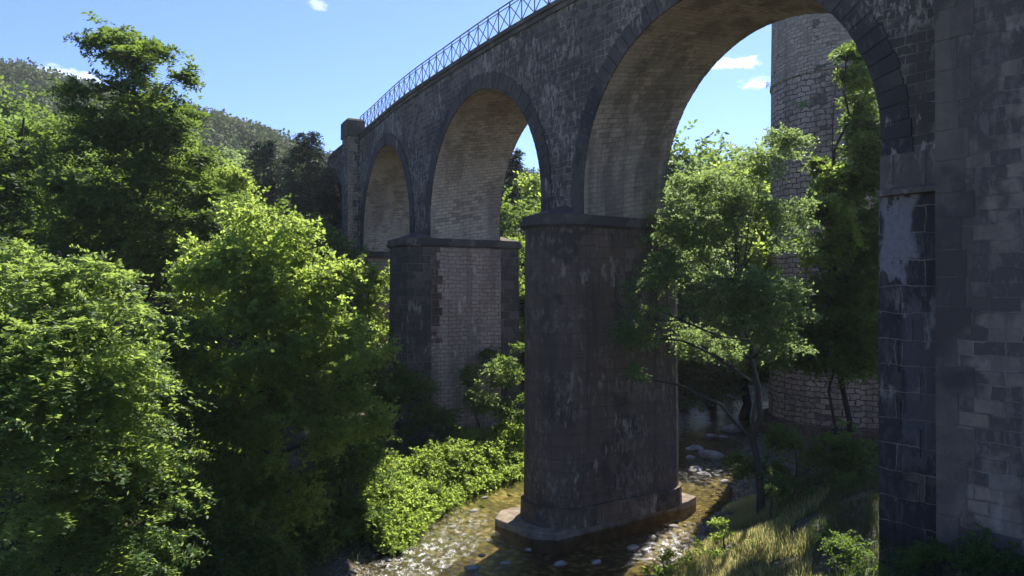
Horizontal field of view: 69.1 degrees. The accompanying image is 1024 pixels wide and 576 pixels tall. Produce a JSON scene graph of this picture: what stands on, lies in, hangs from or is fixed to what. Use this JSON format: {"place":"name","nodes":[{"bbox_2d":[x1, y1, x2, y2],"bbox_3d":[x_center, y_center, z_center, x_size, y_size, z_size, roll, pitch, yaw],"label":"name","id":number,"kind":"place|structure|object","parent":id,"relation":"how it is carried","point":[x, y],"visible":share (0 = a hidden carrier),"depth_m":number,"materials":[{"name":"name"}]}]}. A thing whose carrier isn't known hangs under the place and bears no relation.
{"place":"outdoors","nodes":[
{"label":"outdoors","id":0,"kind":"place"},
{"bbox_2d":[0,0,771,173],"label":"sky","id":1,"kind":"structure","parent":0,"point":[296,66],"materials":[{"name":"blue"}]},
{"bbox_2d":[0,294,1023,575],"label":"ground","id":2,"kind":"structure","parent":0,"point":[616,556],"depth_m":29.94,"materials":[{"name":"brown soil"}]},
{"bbox_2d":[0,111,29,158],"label":"leafy tree","id":3,"kind":"object","parent":2,"relation":"on","point":[14,118],"visible":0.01,"depth_m":62.24,"materials":[{"name":"green plant"}]},
{"bbox_2d":[0,166,35,296],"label":"leafy tree","id":4,"kind":"object","parent":2,"relation":"on","point":[7,244],"depth_m":42.94,"materials":[{"name":"green plant"}]},
{"bbox_2d":[0,75,103,154],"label":"leafy tree","id":5,"kind":"object","parent":2,"relation":"on","point":[8,109],"visible":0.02,"depth_m":68.66,"materials":[{"name":"green plant"}]},
{"bbox_2d":[0,108,112,312],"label":"leafy tree","id":6,"kind":"object","parent":2,"relation":"on","point":[7,119],"depth_m":49.26,"materials":[{"name":"green plant"}]},
{"bbox_2d":[0,100,125,301],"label":"leafy tree","id":7,"kind":"object","parent":2,"relation":"on","point":[14,186],"visible":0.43,"depth_m":34.11,"materials":[{"name":"green plant"}]},
{"bbox_2d":[0,103,172,331],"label":"leafy tree","id":8,"kind":"object","parent":2,"relation":"on","point":[81,176],"visible":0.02,"depth_m":45.90,"materials":[{"name":"green plant"}]},
{"bbox_2d":[0,316,189,535],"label":"bush","id":9,"kind":"object","parent":2,"relation":"on","point":[88,438],"visible":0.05,"depth_m":23.98,"materials":[{"name":"green plant"}]},
{"bbox_2d":[0,236,219,575],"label":"feathery tree","id":10,"kind":"object","parent":2,"relation":"on","point":[40,388],"visible":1,"depth_m":17.76,"materials":[{"name":"green plant"}]},
{"bbox_2d":[71,139,163,316],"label":"leafy tree","id":11,"kind":"object","parent":2,"relation":"on","point":[105,177],"depth_m":65.26,"materials":[{"name":"green plant"}]},
{"bbox_2d":[0,10,243,382],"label":"tall tree","id":12,"kind":"object","parent":2,"relation":"on","point":[122,126],"visible":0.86,"depth_m":30.25,"materials":[{"name":"green plant"}]},
{"bbox_2d":[92,177,210,339],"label":"leafy tree","id":13,"kind":"object","parent":2,"relation":"on","point":[165,313],"visible":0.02,"depth_m":51.66,"materials":[{"name":"green plant"}]},
{"bbox_2d":[79,312,232,569],"bbox_3d":[-10.344,4.648,21.482,4.348,7.960,5.759,0,0,-18],"label":"shaded tree","id":14,"kind":"object","parent":2,"relation":"on","point":[182,399],"visible":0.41,"depth_m":21.80,"materials":[{"name":"green plant"}]},
{"bbox_2d":[117,159,268,310],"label":"leafy tree","id":15,"kind":"object","parent":2,"relation":"on","point":[175,255],"depth_m":58.87,"materials":[{"name":"green plant"}]},
{"bbox_2d":[158,119,233,166],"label":"leafy tree","id":16,"kind":"object","parent":2,"relation":"on","point":[195,136],"depth_m":83.31,"materials":[{"name":"green plant"}]},
{"bbox_2d":[90,497,315,575],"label":"bush","id":17,"kind":"object","parent":2,"relation":"on","point":[261,554],"visible":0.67,"depth_m":21.08,"materials":[{"name":"green plant"}]},
{"bbox_2d":[137,144,269,372],"bbox_3d":[-14.639,0.327,36.050,5.915,14.697,6.453,0,0,21],"label":"slender tree","id":18,"kind":"object","parent":2,"relation":"on","point":[234,178],"visible":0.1,"depth_m":35.52,"materials":[{"name":"green plant"}]},
{"bbox_2d":[154,222,291,352],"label":"leafy tree","id":19,"kind":"object","parent":2,"relation":"on","point":[240,338],"visible":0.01,"depth_m":49.90,"materials":[{"name":"green plant"}]},
{"bbox_2d":[214,141,260,194],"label":"leafy tree","id":20,"kind":"object","parent":2,"relation":"on","point":[236,161],"visible":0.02,"depth_m":87.82,"materials":[{"name":"green plant"}]},
{"bbox_2d":[0,367,523,575],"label":"bank grass","id":21,"kind":"structure","parent":2,"relation":"on","point":[310,565],"depth_m":31.75,"materials":[{"name":"green plant"}]},
{"bbox_2d":[238,139,292,222],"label":"conifer","id":22,"kind":"object","parent":2,"relation":"on","point":[267,150],"visible":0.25,"depth_m":65.38,"materials":[{"name":"green plant"}]},
{"bbox_2d":[166,186,368,377],"bbox_3d":[-15.573,0.232,48.014,12.882,13.146,10.434,0,0,-10],"label":"leafy tree","id":23,"kind":"object","parent":2,"relation":"on","point":[351,253],"visible":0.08,"depth_m":47.70,"materials":[{"name":"green plant"}]},
{"bbox_2d":[152,188,402,546],"bbox_3d":[-8.456,2.911,24.710,9.532,12.585,6.569,0,0,0],"label":"rounded tree","id":24,"kind":"object","parent":2,"relation":"on","point":[280,300],"visible":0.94,"depth_m":24.01,"materials":[{"name":"green plant"}]},
{"bbox_2d":[261,154,300,214],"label":"conifer","id":25,"kind":"object","parent":2,"relation":"on","point":[281,158],"visible":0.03,"depth_m":71.56,"materials":[{"name":"green plant"}]},
{"bbox_2d":[268,131,341,330],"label":"conifer","id":26,"kind":"object","parent":2,"relation":"on","point":[307,193],"visible":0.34,"depth_m":61.51,"materials":[{"name":"green plant"}]},
{"bbox_2d":[227,208,389,341],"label":"leafy tree","id":27,"kind":"object","parent":2,"relation":"on","point":[328,227],"visible":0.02,"depth_m":52.19,"materials":[{"name":"green plant"}]},
{"bbox_2d":[298,165,341,232],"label":"conifer","id":28,"kind":"object","parent":2,"relation":"on","point":[339,213],"visible":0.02,"depth_m":69.39,"materials":[{"name":"green plant"}]},
{"bbox_2d":[261,430,405,566],"bbox_3d":[-6.946,7.498,27.504,4.660,4.296,7.213,0,0,28],"label":"bush","id":29,"kind":"object","parent":2,"relation":"on","point":[355,464],"visible":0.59,"depth_m":27.43,"materials":[{"name":"green plant"}]},
{"bbox_2d":[304,333,370,408],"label":"leafy tree","id":30,"kind":"object","parent":2,"relation":"on","point":[313,384],"visible":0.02,"depth_m":43.27,"materials":[{"name":"green plant"}]},
{"bbox_2d":[322,259,391,381],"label":"tree","id":31,"kind":"object","parent":2,"relation":"on","point":[376,282],"visible":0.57,"depth_m":46.37,"materials":[{"name":"green plant"}]},
{"bbox_2d":[307,349,469,469],"bbox_3d":[-6.598,5.779,37.248,6.385,5.374,10.077,0,0,25],"label":"bush","id":32,"kind":"object","parent":2,"relation":"on","point":[442,417],"visible":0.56,"depth_m":38.98,"materials":[{"name":"green plant"}]},
{"bbox_2d":[350,418,523,556],"bbox_3d":[-2.580,8.724,36.393,5.445,3.096,19.711,0,0,26],"label":"spreading bush","id":33,"kind":"object","parent":2,"relation":"on","point":[415,507],"visible":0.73,"depth_m":34.51,"materials":[{"name":"green plant"}]},
{"bbox_2d":[454,356,507,427],"bbox_3d":[-1.754,6.386,41.233,3.125,5.303,2.915,0,0,0],"label":"bush","id":34,"kind":"object","parent":2,"relation":"on","point":[482,404],"visible":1,"depth_m":41.06,"materials":[{"name":"green plant"}]},
{"bbox_2d":[477,341,524,429],"bbox_3d":[-0.377,6.137,42.926,3.622,6.089,4.994,0,0,0],"label":"bush","id":35,"kind":"object","parent":2,"relation":"on","point":[514,372],"visible":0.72,"depth_m":42.36,"materials":[{"name":"green plant"}]},
{"bbox_2d":[506,235,524,355],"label":"narrow tree","id":36,"kind":"object","parent":2,"relation":"on","point":[522,331],"visible":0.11,"depth_m":51.53,"materials":[{"name":"green plant"}]},
{"bbox_2d":[502,147,529,332],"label":"conifer","id":37,"kind":"object","parent":2,"relation":"on","point":[516,165],"visible":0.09,"depth_m":71.54,"materials":[{"name":"green plant"}]},
{"bbox_2d":[500,187,539,382],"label":"leafy tree","id":38,"kind":"object","parent":2,"relation":"on","point":[504,232],"visible":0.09,"depth_m":58.58,"materials":[{"name":"green plant"}]},
{"bbox_2d":[501,168,540,233],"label":"leafy tree","id":39,"kind":"object","parent":2,"relation":"on","point":[531,184],"visible":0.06,"depth_m":68.93,"materials":[{"name":"green plant"}]},
{"bbox_2d":[293,433,764,575],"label":"gravel","id":40,"kind":"structure","parent":2,"relation":"on","point":[704,529],"depth_m":31.51,"materials":[{"name":"grey gravel"}]},
{"bbox_2d":[519,186,540,321],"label":"leafy tree","id":41,"kind":"object","parent":2,"relation":"on","point":[538,209],"depth_m":60.95,"materials":[{"name":"green plant"}]},
{"bbox_2d":[640,548,676,575],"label":"weed","id":42,"kind":"object","parent":2,"relation":"on","point":[663,558],"visible":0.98,"depth_m":24.64,"materials":[{"name":"green plant"}]},
{"bbox_2d":[310,0,1023,560],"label":"stone viaduct","id":43,"kind":"object","parent":2,"relation":"on","point":[596,96],"visible":0.85,"depth_m":29.71,"materials":[{"name":"stone"}]},
{"bbox_2d":[665,516,756,574],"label":"weedy bush","id":44,"kind":"object","parent":2,"relation":"on","point":[718,536],"visible":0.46,"depth_m":25.05,"materials":[{"name":"green plant"}]},
{"bbox_2d":[606,122,827,514],"bbox_3d":[9.473,1.211,30.309,7.665,15.785,10.798,0,0,34],"label":"river tree","id":45,"kind":"object","parent":2,"relation":"on","point":[754,316],"visible":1,"depth_m":28.71,"materials":[{"name":"green plant"}]},
{"bbox_2d":[665,119,768,397],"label":"leafy tree","id":46,"kind":"object","parent":2,"relation":"on","point":[702,153],"visible":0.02,"depth_m":63.33,"materials":[{"name":"green plant"}]},
{"bbox_2d":[665,172,769,386],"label":"leafy tree","id":47,"kind":"object","parent":2,"relation":"on","point":[681,309],"visible":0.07,"depth_m":51.64,"materials":[{"name":"green plant"}]},
{"bbox_2d":[665,142,770,410],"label":"leafy tree","id":48,"kind":"object","parent":2,"relation":"on","point":[680,162],"visible":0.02,"depth_m":62.12,"materials":[{"name":"green plant"}]},
{"bbox_2d":[666,157,777,420],"bbox_3d":[17.915,0.218,57.586,19.778,21.823,18.746,0,0,0],"label":"leafy tree","id":49,"kind":"object","parent":2,"relation":"on","point":[761,258],"visible":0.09,"depth_m":53.63,"materials":[{"name":"green plant"}]},
{"bbox_2d":[678,331,768,416],"bbox_3d":[16.270,6.309,56.365,13.413,6.746,8.922,0,0,0],"label":"bush","id":50,"kind":"object","parent":2,"relation":"on","point":[722,390],"visible":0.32,"depth_m":56.07,"materials":[{"name":"green plant"}]},
{"bbox_2d":[683,132,770,387],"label":"leafy tree","id":51,"kind":"object","parent":2,"relation":"on","point":[718,156],"visible":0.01,"depth_m":68.78,"materials":[{"name":"green plant"}]},
{"bbox_2d":[656,485,829,575],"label":"grass","id":52,"kind":"structure","parent":2,"relation":"on","point":[748,513],"depth_m":24.31,"materials":[{"name":"green plant"}]},
{"bbox_2d":[763,468,780,522],"bbox_3d":[9.355,7.608,26.591,0.559,2.250,1.460,0,0,8],"label":"weed","id":53,"kind":"object","parent":2,"relation":"on","point":[770,491],"visible":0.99,"depth_m":26.39,"materials":[{"name":"green plant"}]},
{"bbox_2d":[719,417,878,501],"bbox_3d":[11.531,7.103,28.970,5.583,3.926,6.137,0,0,0],"label":"bush","id":54,"kind":"object","parent":2,"relation":"on","point":[848,446],"visible":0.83,"depth_m":29.58,"materials":[{"name":"green plant"}]},
{"bbox_2d":[758,39,880,454],"bbox_3d":[14.244,-1.633,33.211,7.930,19.741,5.926,0,0,0],"label":"tree","id":55,"kind":"object","parent":2,"relation":"on","point":[851,349],"visible":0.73,"depth_m":32.76,"materials":[{"name":"green plant"}]},
{"bbox_2d":[760,13,879,445],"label":"stone tower","id":56,"kind":"structure","parent":2,"relation":"on","point":[802,49],"depth_m":47.06,"materials":[{"name":"grey stone"}]},
{"bbox_2d":[764,80,778,87],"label":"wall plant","id":57,"kind":"object","parent":56,"relation":"attached to","point":[771,85],"depth_m":47.97,"materials":[{"name":"green plant"}]},
{"bbox_2d":[789,100,811,110],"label":"wall plant","id":58,"kind":"object","parent":56,"relation":"attached to","point":[803,104],"depth_m":45.54,"materials":[{"name":"green plant"}]},
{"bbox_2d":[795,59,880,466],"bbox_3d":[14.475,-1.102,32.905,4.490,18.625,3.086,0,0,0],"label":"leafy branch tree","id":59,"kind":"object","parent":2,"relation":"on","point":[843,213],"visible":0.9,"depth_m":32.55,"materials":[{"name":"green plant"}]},
{"bbox_2d":[729,442,1023,575],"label":"shaded grass","id":60,"kind":"structure","parent":2,"relation":"on","point":[870,482],"depth_m":22.73,"materials":[{"name":"green plant"}]},
{"bbox_2d":[815,521,1023,575],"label":"bush","id":61,"kind":"object","parent":2,"relation":"on","point":[980,554],"visible":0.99,"depth_m":17.45,"materials":[{"name":"green plant"}]},
{"bbox_2d":[359,401,768,575],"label":"river","id":62,"kind":"structure","parent":0,"point":[443,562],"depth_m":29.39,"materials":[{"name":"liquid"}]},
{"bbox_2d":[464,565,479,571],"bbox_3d":[-1.404,9.803,26.050,0.542,0.228,0.367,-1,3,13],"label":"river stone","id":63,"kind":"object","parent":62,"relation":"in","point":[471,568],"visible":0.98,"depth_m":25.93,"materials":[{"name":"grey stone"}]},
{"bbox_2d":[500,560,510,564],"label":"river stone","id":64,"kind":"object","parent":62,"relation":"in","point":[505,562],"visible":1,"depth_m":26.50,"materials":[{"name":"grey stone"}]},
{"bbox_2d":[554,560,567,567],"bbox_3d":[1.715,9.799,26.432,0.547,0.216,0.423,1,1,-26],"label":"river stone","id":65,"kind":"object","parent":62,"relation":"in","point":[560,564],"visible":1,"depth_m":26.31,"materials":[{"name":"grey stone"}]},
{"bbox_2d":[591,559,600,565],"bbox_3d":[3.010,9.814,26.596,0.452,0.190,0.306,-4,6,-33],"label":"river stone","id":66,"kind":"object","parent":62,"relation":"in","point":[596,562],"visible":1,"depth_m":26.49,"materials":[{"name":"grey stone"}]},
{"bbox_2d":[626,544,639,550],"bbox_3d":[4.552,9.810,28.128,0.548,0.209,0.370,0,0,-38],"label":"river stone","id":67,"kind":"object","parent":62,"relation":"in","point":[632,547],"visible":1,"depth_m":27.99,"materials":[{"name":"grey stone"}]},
{"bbox_2d":[685,455,695,459],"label":"river stone","id":68,"kind":"object","parent":62,"relation":"in","point":[689,457],"visible":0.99,"depth_m":43.09,"materials":[{"name":"grey stone"}]},
{"bbox_2d":[685,445,703,451],"bbox_3d":[11.217,9.849,45.715,1.094,0.432,0.846,-9,-5,28],"label":"river stone","id":69,"kind":"object","parent":62,"relation":"in","point":[695,448],"visible":0.94,"depth_m":45.47,"materials":[{"name":"grey stone"}]},
{"bbox_2d":[687,466,702,473],"bbox_3d":[9.902,9.826,40.148,1.030,0.378,0.754,-2,2,-33],"label":"river stone","id":70,"kind":"object","parent":62,"relation":"in","point":[693,469],"visible":0.91,"depth_m":39.95,"materials":[{"name":"grey stone"}]},
{"bbox_2d":[697,471,711,477],"bbox_3d":[10.148,9.833,39.258,0.810,0.310,0.618,0,0,10],"label":"river stone","id":71,"kind":"object","parent":62,"relation":"in","point":[703,474],"visible":0.98,"depth_m":39.05,"materials":[{"name":"grey stone"}]},
{"bbox_2d":[698,450,722,460],"bbox_3d":[11.668,9.818,43.706,1.446,0.608,0.979,6,1,26],"label":"river stone","id":72,"kind":"object","parent":62,"relation":"in","point":[709,454],"visible":0.93,"depth_m":43.37,"materials":[{"name":"grey stone"}]},
{"bbox_2d":[705,433,716,437],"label":"river stone","id":73,"kind":"object","parent":62,"relation":"in","point":[709,435],"visible":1,"depth_m":49.63,"materials":[{"name":"grey stone"}]},
{"bbox_2d":[719,479,728,483],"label":"river stone","id":74,"kind":"object","parent":62,"relation":"in","point":[724,481],"visible":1,"depth_m":37.79,"materials":[{"name":"grey stone"}]},
{"bbox_3d":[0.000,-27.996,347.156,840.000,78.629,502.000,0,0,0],"label":"hill","id":75,"kind":"structure","parent":0,"visible":0},
{"bbox_2d":[0,57,538,187],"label":"hillside wood","id":76,"kind":"object","parent":75,"relation":"on","point":[234,133],"visible":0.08,"depth_m":170.13,"materials":[{"name":"green plant"}]}
]}

